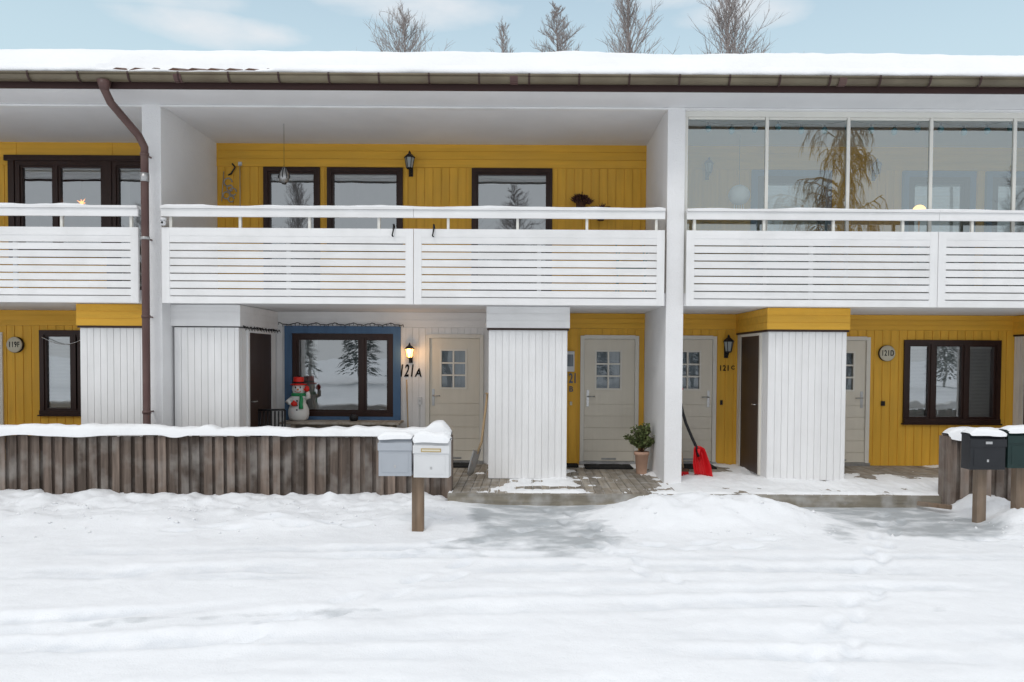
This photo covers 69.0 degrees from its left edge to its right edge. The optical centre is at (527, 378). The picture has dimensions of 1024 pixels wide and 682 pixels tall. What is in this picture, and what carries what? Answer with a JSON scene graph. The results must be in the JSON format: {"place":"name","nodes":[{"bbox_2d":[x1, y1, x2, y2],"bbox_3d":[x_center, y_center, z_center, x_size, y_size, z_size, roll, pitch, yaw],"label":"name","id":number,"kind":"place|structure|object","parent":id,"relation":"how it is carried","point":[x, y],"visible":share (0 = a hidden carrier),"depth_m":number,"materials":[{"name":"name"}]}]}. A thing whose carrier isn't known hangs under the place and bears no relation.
{"place":"outdoors","nodes":[
{"label":"outdoors","id":0,"kind":"place"},
{"bbox_2d":[257,409,285,436],"bbox_3d":[-3.995,0.971,11.612,0.428,0.967,0.490,0,2,-17],"label":"garden chair","id":1,"kind":"object","parent":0,"point":[264,410],"visible":0.2,"depth_m":11.80,"materials":[{"name":"black metal"}]},
{"bbox_2d":[486,18,514,52],"bbox_3d":[-0.914,-9.055,39.379,4.389,19.921,4.011,0,2,0],"label":"bare tree","id":2,"kind":"object","parent":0,"point":[503,44],"visible":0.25,"depth_m":39.31,"materials":[{"name":"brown plant"}]},
{"bbox_2d":[0,489,1023,681],"bbox_3d":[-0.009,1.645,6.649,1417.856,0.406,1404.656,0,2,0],"label":"snow ground","id":3,"kind":"structure","parent":0,"point":[147,590],"depth_m":6.29,"materials":[{"name":"white snow"}]},
{"bbox_2d":[0,420,451,498],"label":"wooden fence","id":4,"kind":"object","parent":3,"relation":"on","point":[56,458],"visible":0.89,"depth_m":10.12,"materials":[{"name":"brown wood"}]},
{"bbox_2d":[356,1,454,51],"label":"bare tree","id":5,"kind":"object","parent":3,"relation":"on","point":[403,27],"visible":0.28,"depth_m":35.22,"materials":[{"name":"brown plant"}]},
{"bbox_2d":[412,463,423,531],"bbox_3d":[-1.243,1.400,8.350,0.730,0.920,0.105,0,2,0],"label":"mailbox post","id":6,"kind":"object","parent":3,"relation":"on","point":[417,504],"visible":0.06,"depth_m":8.32,"materials":[{"name":"brown wood"}]},
{"bbox_2d":[377,431,413,475],"bbox_3d":[-1.447,0.821,8.206,0.378,0.484,0.216,0,2,-1],"label":"mailbox","id":7,"kind":"object","parent":6,"relation":"attached to","point":[396,453],"visible":0.96,"depth_m":8.12,"materials":[{"name":"white metal"}]},
{"bbox_2d":[413,430,451,477],"bbox_3d":[-1.043,0.823,8.176,0.405,0.505,0.216,0,2,3],"label":"mailbox","id":8,"kind":"object","parent":6,"relation":"attached to","point":[432,453],"visible":1,"depth_m":8.09,"materials":[{"name":"white metal"}]},
{"bbox_2d":[531,2,584,51],"bbox_3d":[1.761,-9.056,37.966,7.735,20.016,7.197,-1,2,-30],"label":"bare tree","id":9,"kind":"object","parent":3,"relation":"on","point":[559,35],"visible":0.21,"depth_m":37.37,"materials":[{"name":"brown plant"}]},
{"bbox_2d":[276,311,977,338],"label":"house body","id":10,"kind":"structure","parent":3,"relation":"on","point":[582,328],"depth_m":14.27,"materials":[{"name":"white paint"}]},
{"bbox_2d":[113,67,268,70],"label":"tiled roof","id":11,"kind":"structure","parent":10,"relation":"on","point":[193,69],"depth_m":9.82,"materials":[{"name":"brown tile"}]},
{"bbox_2d":[0,49,1023,76],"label":"roof snow","id":12,"kind":"structure","parent":11,"relation":"on","point":[841,64],"depth_m":10.16,"materials":[{"name":"white snow"}]},
{"bbox_2d":[0,81,1023,93],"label":"fascia board","id":13,"kind":"object","parent":11,"relation":"attached to","point":[508,87],"visible":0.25,"depth_m":9.88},
{"bbox_2d":[0,70,1023,87],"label":"rain gutter","id":14,"kind":"object","parent":13,"relation":"attached to","point":[529,79],"visible":1,"depth_m":9.73,"materials":[{"name":"brown metal"}]},
{"bbox_2d":[597,0,677,53],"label":"bare tree","id":15,"kind":"object","parent":3,"relation":"on","point":[628,20],"visible":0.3,"depth_m":33.34,"materials":[{"name":"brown plant"}]},
{"bbox_2d":[448,463,940,507],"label":"wooden deck","id":16,"kind":"structure","parent":3,"relation":"on","point":[633,482],"depth_m":9.94,"materials":[{"name":"wood"}]},
{"bbox_2d":[76,304,142,435],"bbox_3d":[-6.081,0.156,11.807,1.120,2.549,1.664,0,2,0],"label":"storage closet","id":17,"kind":"object","parent":16,"relation":"on","point":[111,360],"visible":0.36,"depth_m":11.00,"materials":[{"name":"white paint"}]},
{"bbox_2d":[171,304,277,436],"bbox_3d":[-4.718,0.164,11.807,1.065,2.549,1.664,0,2,0],"label":"storage closet","id":18,"kind":"object","parent":16,"relation":"on","point":[225,368],"visible":0.56,"depth_m":11.01,"materials":[{"name":"white paint"}]},
{"bbox_2d":[279,420,403,436],"bbox_3d":[-3.056,1.071,12.320,1.940,0.735,0.470,0,2,0],"label":"wooden table","id":19,"kind":"object","parent":16,"relation":"on","point":[330,423],"visible":0.55,"depth_m":12.23,"materials":[{"name":"brown wood"}]},
{"bbox_2d":[285,377,310,420],"bbox_3d":[-3.799,0.334,12.355,0.403,0.724,0.330,0,2,-9],"label":"plastic snowman","id":20,"kind":"object","parent":19,"relation":"on","point":[298,409],"visible":1,"depth_m":12.28,"materials":[{"name":"white plastic"}]},
{"bbox_2d":[349,411,357,420],"bbox_3d":[-2.874,0.615,12.322,0.150,0.175,0.150,0,2,0],"label":"lantern pot","id":21,"kind":"object","parent":19,"relation":"on","point":[353,417],"visible":1,"depth_m":12.27,"materials":[{"name":"black metal"}]},
{"bbox_2d":[406,380,408,427],"bbox_3d":[-1.979,0.725,12.471,0.250,1.411,0.132,0,2,0],"label":"push broom","id":22,"kind":"object","parent":16,"relation":"on","point":[407,403],"visible":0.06,"depth_m":12.48,"materials":[{"name":"brown wood"}]},
{"bbox_2d":[142,104,685,482],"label":"partition walls","id":23,"kind":"structure","parent":16,"relation":"on","point":[182,164],"depth_m":10.75,"materials":[{"name":"white paint"}]},
{"bbox_2d":[96,78,153,435],"bbox_3d":[-5.478,-1.214,10.232,0.178,5.427,0.931,1,2,16],"label":"downpipe","id":24,"kind":"object","parent":23,"relation":"attached to","point":[104,85],"visible":0.89,"depth_m":10.45,"materials":[{"name":"metal"}]},
{"bbox_2d":[0,89,1023,315],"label":"balcony slabs and soffit","id":25,"kind":"structure","parent":23,"relation":"attached to","point":[381,117],"depth_m":11.15,"materials":[{"name":"white paint"}]},
{"bbox_2d":[0,204,140,302],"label":"balcony railing","id":26,"kind":"object","parent":25,"relation":"attached to","point":[16,238],"visible":0.98,"depth_m":10.59,"materials":[{"name":"white wood"}]},
{"bbox_2d":[160,217,166,225],"bbox_3d":[-5.157,-2.220,10.560,0.090,0.110,0.130,0,2,0],"label":"security camera","id":27,"kind":"object","parent":25,"relation":"attached to","point":[163,220],"visible":1,"depth_m":10.52,"materials":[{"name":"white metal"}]},
{"bbox_2d":[278,167,289,184],"bbox_3d":[-3.730,-3.439,11.409,0.182,0.924,0.181,1,2,23],"label":"hanging ornament","id":28,"kind":"object","parent":25,"relation":"hanging from","point":[284,176],"visible":1,"depth_m":11.37,"materials":[{"name":"silver metal"}]},
{"bbox_2d":[160,205,665,305],"bbox_3d":[-1.625,-1.743,10.623,7.148,1.372,0.165,0,2,0],"label":"balcony railing","id":29,"kind":"object","parent":25,"relation":"attached to","point":[412,264],"visible":1,"depth_m":10.59,"materials":[{"name":"white wood"}]},
{"bbox_2d":[0,203,984,210],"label":"railing snow","id":30,"kind":"structure","parent":25,"relation":"on","point":[71,204],"depth_m":10.52,"materials":[{"name":"white snow"}]},
{"bbox_2d":[615,245,647,291],"bbox_3d":[1.600,-1.747,11.521,0.446,0.991,0.490,0,2,0],"label":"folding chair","id":31,"kind":"object","parent":25,"relation":"on","point":[631,268],"visible":0.09,"depth_m":11.65,"materials":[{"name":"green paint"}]},
{"bbox_2d":[728,153,749,208],"bbox_3d":[3.178,-3.055,11.169,0.320,1.200,0.320,0,2,0],"label":"paper globe lamp","id":32,"kind":"object","parent":25,"relation":"attached to","point":[738,194],"visible":0.93,"depth_m":11.08,"materials":[{"name":"white paper"}]},
{"bbox_2d":[683,111,1023,293],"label":"balcony glazing","id":33,"kind":"structure","parent":25,"relation":"attached to","point":[931,118],"depth_m":10.69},
{"bbox_2d":[685,208,1023,307],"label":"balcony railing","id":34,"kind":"object","parent":25,"relation":"attached to","point":[935,268],"visible":1,"depth_m":10.59,"materials":[{"name":"white wood"}]},
{"bbox_2d":[697,120,1019,135],"bbox_3d":[5.821,-3.667,10.901,6.801,0.217,0.086,0,2,0],"label":"party light string","id":35,"kind":"object","parent":25,"relation":"attached to","point":[940,129],"visible":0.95,"depth_m":10.88,"materials":[{"name":"black plastic"}]},
{"bbox_2d":[913,205,925,285],"bbox_3d":[6.061,-1.978,11.548,0.280,1.420,0.280,0,2,0],"label":"floor lamp","id":36,"kind":"object","parent":25,"relation":"on","point":[919,207],"visible":0.29,"depth_m":11.50,"materials":[{"name":"white metal"}]},
{"bbox_2d":[453,462,468,467],"bbox_3d":[-1.258,1.429,12.345,0.600,0.032,0.400,0,2,0],"label":"doormat","id":37,"kind":"object","parent":16,"relation":"on","point":[461,465],"visible":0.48,"depth_m":12.20,"materials":[{"name":"rubber"}]},
{"bbox_2d":[467,393,488,475],"bbox_3d":[-0.728,0.845,11.370,0.124,1.247,0.486,1,2,33],"label":"metal shovel","id":38,"kind":"object","parent":16,"relation":"on","point":[473,462],"visible":0.98,"depth_m":11.38,"materials":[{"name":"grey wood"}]},
{"bbox_2d":[0,142,1023,465],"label":"facade boards","id":39,"kind":"object","parent":16,"relation":"on","point":[610,176],"visible":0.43,"depth_m":12.56,"materials":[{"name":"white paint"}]},
{"bbox_2d":[0,332,3,424],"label":"front door","id":40,"kind":"structure","parent":39,"relation":"attached to","point":[1,385],"depth_m":12.61,"materials":[{"name":"beige paint"}]},
{"bbox_2d":[6,337,24,352],"bbox_3d":[-8.657,-0.571,12.583,0.270,0.270,0.070,0,2,0],"label":"house number sign","id":41,"kind":"object","parent":39,"relation":"attached to","point":[15,344],"visible":1,"depth_m":12.55,"materials":[{"name":"white metal"}]},
{"bbox_2d":[37,325,80,415],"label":"window","id":42,"kind":"structure","parent":39,"relation":"attached to","point":[60,379],"depth_m":12.63,"materials":[{"name":"clear glass"}]},
{"bbox_2d":[15,160,140,275],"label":"window","id":43,"kind":"structure","parent":39,"relation":"attached to","point":[37,182],"depth_m":12.78,"materials":[{"name":"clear glass"}]},
{"bbox_2d":[100,161,141,289],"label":"balcony door","id":44,"kind":"structure","parent":39,"relation":"attached to","point":[118,168],"depth_m":12.53,"materials":[{"name":"clear glass"}]},
{"bbox_2d":[221,162,241,205],"bbox_3d":[-4.975,-3.159,12.521,0.347,0.960,0.034,0,2,0],"label":"metal wall ornament","id":45,"kind":"object","parent":39,"relation":"attached to","point":[239,164],"visible":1,"depth_m":12.51,"materials":[{"name":"black metal"}]},
{"bbox_2d":[263,167,356,289],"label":"balcony door","id":46,"kind":"structure","parent":39,"relation":"attached to","point":[301,187],"depth_m":13.39,"materials":[{"name":"clear glass"}]},
{"bbox_2d":[243,322,403,332],"bbox_3d":[-3.151,-0.825,11.778,2.142,0.199,1.620,0,2,0],"label":"light string","id":47,"kind":"object","parent":39,"relation":"attached to","point":[251,328],"visible":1,"depth_m":12.53,"materials":[{"name":"black plastic"}]},
{"bbox_2d":[284,326,409,419],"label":"kitchen window","id":48,"kind":"structure","parent":39,"relation":"attached to","point":[344,372],"depth_m":12.92,"materials":[{"name":"clear glass"}]},
{"bbox_2d":[313,167,402,258],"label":"window","id":49,"kind":"structure","parent":39,"relation":"attached to","point":[379,185],"depth_m":12.62,"materials":[{"name":"clear glass"}]},
{"bbox_2d":[404,151,414,176],"bbox_3d":[-1.959,-3.591,12.411,0.189,0.391,0.243,0,2,0],"label":"wall lantern","id":50,"kind":"object","parent":39,"relation":"attached to","point":[409,157],"depth_m":12.34,"materials":[{"name":"black metal"}]},
{"bbox_2d":[405,343,413,362],"bbox_3d":[-1.978,-0.431,12.515,0.164,0.340,0.211,0,2,0],"label":"wall lantern","id":51,"kind":"object","parent":39,"relation":"attached to","point":[409,349],"depth_m":12.45,"materials":[{"name":"glass"}]},
{"bbox_2d":[401,364,421,376],"bbox_3d":[-1.974,-0.136,12.623,0.358,0.212,0.008,0,2,0],"label":"house number","id":52,"kind":"object","parent":39,"relation":"attached to","point":[406,374],"visible":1,"depth_m":12.62,"materials":[{"name":"black metal"}]},
{"bbox_2d":[418,397,421,426],"bbox_3d":[-1.829,0.677,12.639,0.070,0.720,0.029,0,2,0],"label":"door bell","id":53,"kind":"object","parent":39,"relation":"attached to","point":[419,400],"depth_m":12.62,"materials":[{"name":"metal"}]},
{"bbox_2d":[425,334,483,463],"bbox_3d":[-1.239,0.344,12.665,0.998,2.190,0.160,0,2,0],"label":"front door","id":54,"kind":"structure","parent":39,"relation":"attached to","point":[454,383],"depth_m":12.64,"materials":[{"name":"beige paint"}]},
{"bbox_2d":[471,168,552,290],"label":"window","id":55,"kind":"structure","parent":39,"relation":"attached to","point":[524,187],"depth_m":13.99,"materials":[{"name":"clear glass"}]},
{"bbox_2d":[567,351,574,371],"bbox_3d":[0.697,-0.290,12.589,0.190,0.345,0.074,0,2,0],"label":"utility box","id":56,"kind":"object","parent":39,"relation":"attached to","point":[570,360],"visible":0.56,"depth_m":12.55,"materials":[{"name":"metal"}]},
{"bbox_2d":[569,373,575,391],"bbox_3d":[0.735,0.065,12.629,0.162,0.315,0.008,0,2,0],"label":"house number","id":57,"kind":"object","parent":39,"relation":"attached to","point":[570,381],"visible":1,"depth_m":12.62,"materials":[{"name":"metal"}]},
{"bbox_2d":[569,192,594,206],"bbox_3d":[0.908,-2.958,12.342,0.444,0.320,0.476,9,7,0],"label":"wall flower basket","id":58,"kind":"object","parent":39,"relation":"attached to","point":[582,203],"depth_m":12.27,"materials":[{"name":"wicker"}]},
{"bbox_2d":[591,203,609,220],"bbox_3d":[1.215,-2.771,12.358,0.316,0.303,0.371,-1,2,-42],"label":"wall flower basket","id":59,"kind":"object","parent":39,"relation":"attached to","point":[603,205],"depth_m":12.30,"materials":[{"name":"wicker"}]},
{"bbox_2d":[579,335,638,463],"bbox_3d":[1.387,0.359,12.665,1.009,2.190,0.160,0,2,0],"label":"front door","id":60,"kind":"structure","parent":39,"relation":"attached to","point":[609,387],"depth_m":12.64,"materials":[{"name":"beige paint"}]},
{"bbox_2d":[681,336,716,463],"bbox_3d":[2.711,0.367,12.665,0.994,2.190,0.160,0,2,0],"label":"front door","id":61,"kind":"structure","parent":39,"relation":"attached to","point":[699,378],"depth_m":12.64,"materials":[{"name":"beige paint"}]},
{"bbox_2d":[704,158,713,179],"bbox_3d":[3.020,-3.511,12.428,0.164,0.340,0.211,0,2,0],"label":"wall lantern","id":62,"kind":"object","parent":39,"relation":"attached to","point":[708,163],"depth_m":12.37,"materials":[{"name":"black metal"}]},
{"bbox_2d":[720,365,734,370],"bbox_3d":[3.388,-0.179,12.621,0.246,0.096,0.008,0,2,0],"label":"house number","id":63,"kind":"object","parent":39,"relation":"attached to","point":[725,367],"visible":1,"depth_m":12.62,"materials":[{"name":"black metal"}]},
{"bbox_2d":[723,335,733,357],"bbox_3d":[3.363,-0.541,12.495,0.189,0.391,0.243,0,2,0],"label":"wall lantern","id":64,"kind":"object","parent":39,"relation":"attached to","point":[728,341],"depth_m":12.42,"materials":[{"name":"black metal"}]},
{"bbox_2d":[750,170,831,284],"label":"balcony door","id":65,"kind":"structure","parent":39,"relation":"attached to","point":[799,188],"depth_m":12.55,"materials":[{"name":"clear glass"}]},
{"bbox_2d":[844,337,870,465],"bbox_3d":[5.318,0.382,12.665,0.980,2.190,0.160,0,2,0],"label":"front door","id":66,"kind":"structure","parent":39,"relation":"attached to","point":[857,400],"depth_m":12.64,"materials":[{"name":"beige paint"}]},
{"bbox_2d":[871,158,881,180],"bbox_3d":[5.820,-3.495,12.428,0.164,0.340,0.211,0,2,0],"label":"wall lantern","id":67,"kind":"object","parent":39,"relation":"attached to","point":[877,164],"depth_m":12.37,"materials":[{"name":"black metal"}]},
{"bbox_2d":[878,345,894,360],"bbox_3d":[6.073,-0.427,12.585,0.270,0.270,0.070,0,2,0],"label":"house number sign","id":68,"kind":"object","parent":39,"relation":"attached to","point":[886,352],"visible":1,"depth_m":12.55,"materials":[{"name":"white metal"}]},
{"bbox_2d":[900,171,976,285],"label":"window","id":69,"kind":"structure","parent":39,"relation":"attached to","point":[914,188],"depth_m":12.53,"materials":[{"name":"clear glass"}]},
{"bbox_2d":[901,330,1001,424],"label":"window","id":70,"kind":"structure","parent":39,"relation":"attached to","point":[951,382],"depth_m":12.68,"materials":[{"name":"clear glass"}]},
{"bbox_2d":[931,171,1023,285],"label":"window","id":71,"kind":"structure","parent":39,"relation":"attached to","point":[997,190],"depth_m":12.62,"materials":[{"name":"clear glass"}]},
{"bbox_2d":[486,306,569,478],"bbox_3d":[0.003,0.191,11.807,1.227,2.549,1.664,0,2,0],"label":"storage closet","id":72,"kind":"object","parent":16,"relation":"on","point":[527,422],"visible":1,"depth_m":11.01,"materials":[{"name":"white paint"}]},
{"bbox_2d":[566,463,578,466],"bbox_3d":[0.727,1.439,12.395,0.230,0.032,0.300,0,2,0],"label":"doormat","id":73,"kind":"object","parent":16,"relation":"on","point":[572,465],"visible":0.84,"depth_m":12.28,"materials":[{"name":"rubber"}]},
{"bbox_2d":[584,464,632,468],"bbox_3d":[1.327,1.446,12.265,0.770,0.032,0.400,0,2,0],"label":"doormat","id":74,"kind":"object","parent":16,"relation":"on","point":[607,466],"visible":1,"depth_m":12.17,"materials":[{"name":"rubber"}]},
{"bbox_2d":[448,463,938,495],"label":"deck snow","id":75,"kind":"structure","parent":16,"relation":"on","point":[737,479],"depth_m":10.52,"materials":[{"name":"white snow"}]},
{"bbox_2d":[623,423,654,473],"bbox_3d":[1.778,1.085,11.631,0.512,0.803,0.563,2,2,43],"label":"potted shrub","id":76,"kind":"object","parent":75,"relation":"on","point":[644,440],"visible":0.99,"depth_m":11.55,"materials":[{"name":"green plant"}]},
{"bbox_2d":[681,455,688,475],"bbox_3d":[2.379,0.865,11.511,0.192,1.250,0.298,0,2,0],"label":"push broom","id":77,"kind":"object","parent":75,"relation":"on","point":[684,471],"visible":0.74,"depth_m":11.39,"materials":[{"name":"red plastic"}]},
{"bbox_2d":[682,388,712,476],"bbox_3d":[2.566,0.821,11.425,0.256,1.350,0.562,-1,2,-40],"label":"red snow shovel","id":78,"kind":"object","parent":75,"relation":"on","point":[701,464],"visible":0.9,"depth_m":11.42,"materials":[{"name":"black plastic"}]},
{"bbox_2d":[681,464,716,468],"bbox_3d":[2.817,1.452,12.345,0.550,0.032,0.400,0,2,0],"label":"doormat","id":79,"kind":"object","parent":16,"relation":"on","point":[688,466],"visible":0.45,"depth_m":12.22,"materials":[{"name":"rubber"}]},
{"bbox_2d":[736,308,850,479],"bbox_3d":[4.106,0.215,11.807,1.265,2.549,1.664,0,2,0],"label":"storage closet","id":80,"kind":"object","parent":16,"relation":"on","point":[791,384],"visible":0.95,"depth_m":11.02,"materials":[{"name":"white paint"}]},
{"bbox_2d":[1013,315,1023,424],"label":"storage closet","id":81,"kind":"object","parent":16,"relation":"on","point":[1018,386],"visible":0.62,"depth_m":12.49,"materials":[{"name":"white paint"}]},
{"bbox_2d":[449,427,1010,504],"bbox_3d":[4.726,1.161,9.922,11.602,1.179,0.388,0,2,2],"label":"wooden fence","id":82,"kind":"object","parent":3,"relation":"on","point":[955,481],"visible":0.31,"depth_m":9.77,"materials":[{"name":"brown wood"}]},
{"bbox_2d":[687,0,781,53],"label":"bare tree","id":83,"kind":"object","parent":3,"relation":"on","point":[726,26],"visible":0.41,"depth_m":33.19,"materials":[{"name":"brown plant"}]},
{"bbox_2d":[917,501,951,509],"bbox_3d":[5.271,1.642,9.649,0.400,0.050,0.070,2,2,43],"label":"loose plank","id":84,"kind":"object","parent":3,"relation":"on","point":[934,505],"visible":1,"depth_m":9.62,"materials":[{"name":"brown wood"}]},
{"bbox_2d":[961,427,1006,469],"bbox_3d":[5.342,0.816,8.725,0.440,0.482,0.211,0,2,-2],"label":"mailbox","id":85,"kind":"object","parent":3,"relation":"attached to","point":[983,448],"visible":1,"depth_m":8.64,"materials":[{"name":"black metal"}]},
{"bbox_2d":[999,425,1023,467],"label":"mailbox","id":86,"kind":"object","parent":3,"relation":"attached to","point":[1014,452],"visible":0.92,"depth_m":8.65,"materials":[{"name":"green metal"}]},
{"bbox_2d":[0,0,1023,55],"label":"sky","id":87,"kind":"structure","parent":0,"point":[946,27],"materials":[{"name":"blue"}]}
]}

